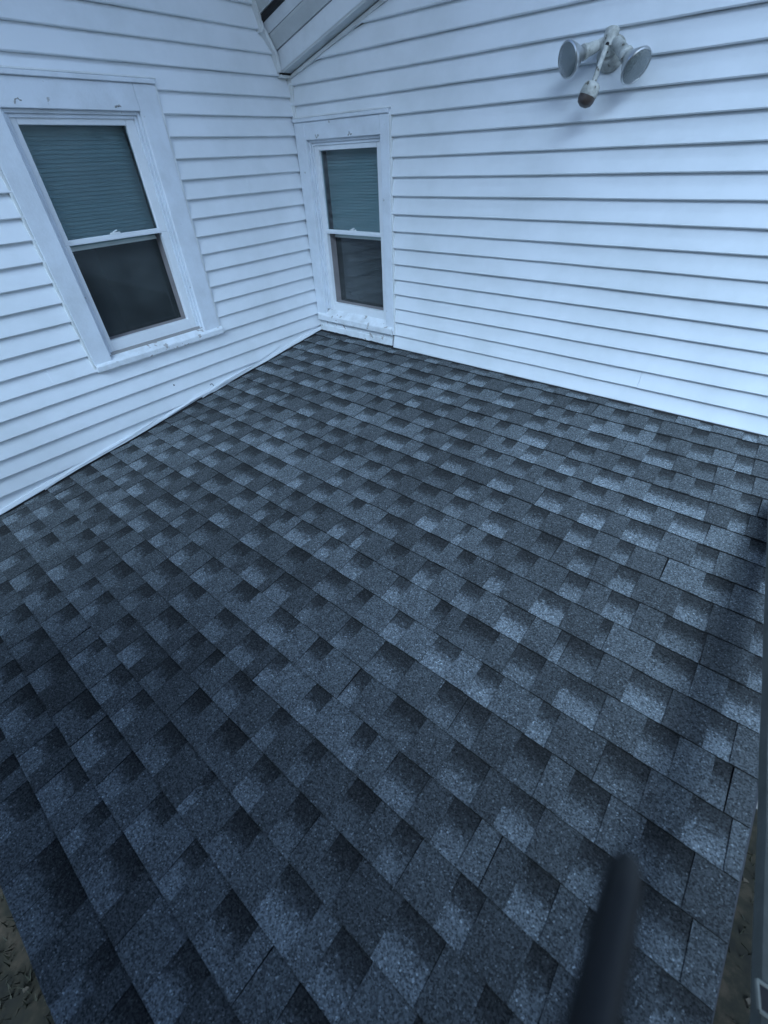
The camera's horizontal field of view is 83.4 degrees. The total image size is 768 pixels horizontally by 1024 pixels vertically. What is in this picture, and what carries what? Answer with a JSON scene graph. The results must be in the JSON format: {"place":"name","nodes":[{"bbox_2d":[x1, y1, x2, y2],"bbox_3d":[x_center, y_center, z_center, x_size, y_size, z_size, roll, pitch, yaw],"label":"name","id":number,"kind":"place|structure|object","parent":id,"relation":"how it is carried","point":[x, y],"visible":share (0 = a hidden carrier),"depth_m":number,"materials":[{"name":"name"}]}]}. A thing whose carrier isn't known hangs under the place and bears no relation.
{"place":"outdoors","nodes":[
{"label":"outdoors","id":0,"kind":"place"},
{"bbox_2d":[0,848,755,1023],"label":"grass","id":1,"kind":"structure","parent":0,"point":[30,980],"depth_m":3.08,"materials":[{"name":"green plant"}]},
{"bbox_2d":[0,809,757,1023],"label":"ground","id":2,"kind":"structure","parent":0,"point":[734,993],"depth_m":3.07,"materials":[{"name":"soil"}]},
{"bbox_2d":[0,0,767,1023],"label":"house","id":3,"kind":"structure","parent":2,"relation":"on","point":[382,480],"depth_m":2.06,"materials":[{"name":"plastic"}]},
{"bbox_2d":[0,65,223,372],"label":"window","id":4,"kind":"structure","parent":3,"relation":"in","point":[100,195],"depth_m":2.52,"materials":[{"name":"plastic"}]},
{"bbox_2d":[292,106,396,345],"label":"window","id":5,"kind":"structure","parent":3,"relation":"in","point":[352,258],"depth_m":3.31,"materials":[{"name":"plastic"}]},
{"bbox_2d":[558,25,651,107],"bbox_3d":[0.970,-1.972,1.911,0.386,0.264,0.218,26,48,30],"label":"floodlight","id":6,"kind":"object","parent":3,"relation":"attached to","point":[613,48],"visible":1,"depth_m":1.89,"materials":[{"name":"white metal"}]},
{"bbox_2d":[750,514,767,1023],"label":"railing","id":7,"kind":"object","parent":3,"relation":"attached to","point":[759,995],"visible":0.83,"depth_m":0.96,"materials":[{"name":"black"}]},
{"bbox_2d":[18,877,750,1004],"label":"fallen leaves","id":8,"kind":"object","parent":2,"relation":"on","point":[748,1000],"visible":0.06,"depth_m":3.05,"materials":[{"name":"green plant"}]},
{"bbox_2d":[563,851,642,1023],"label":"vent pipe","id":9,"kind":"object","parent":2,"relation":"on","point":[599,989],"visible":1,"depth_m":0.17,"materials":[{"name":"black plastic"}]}
]}

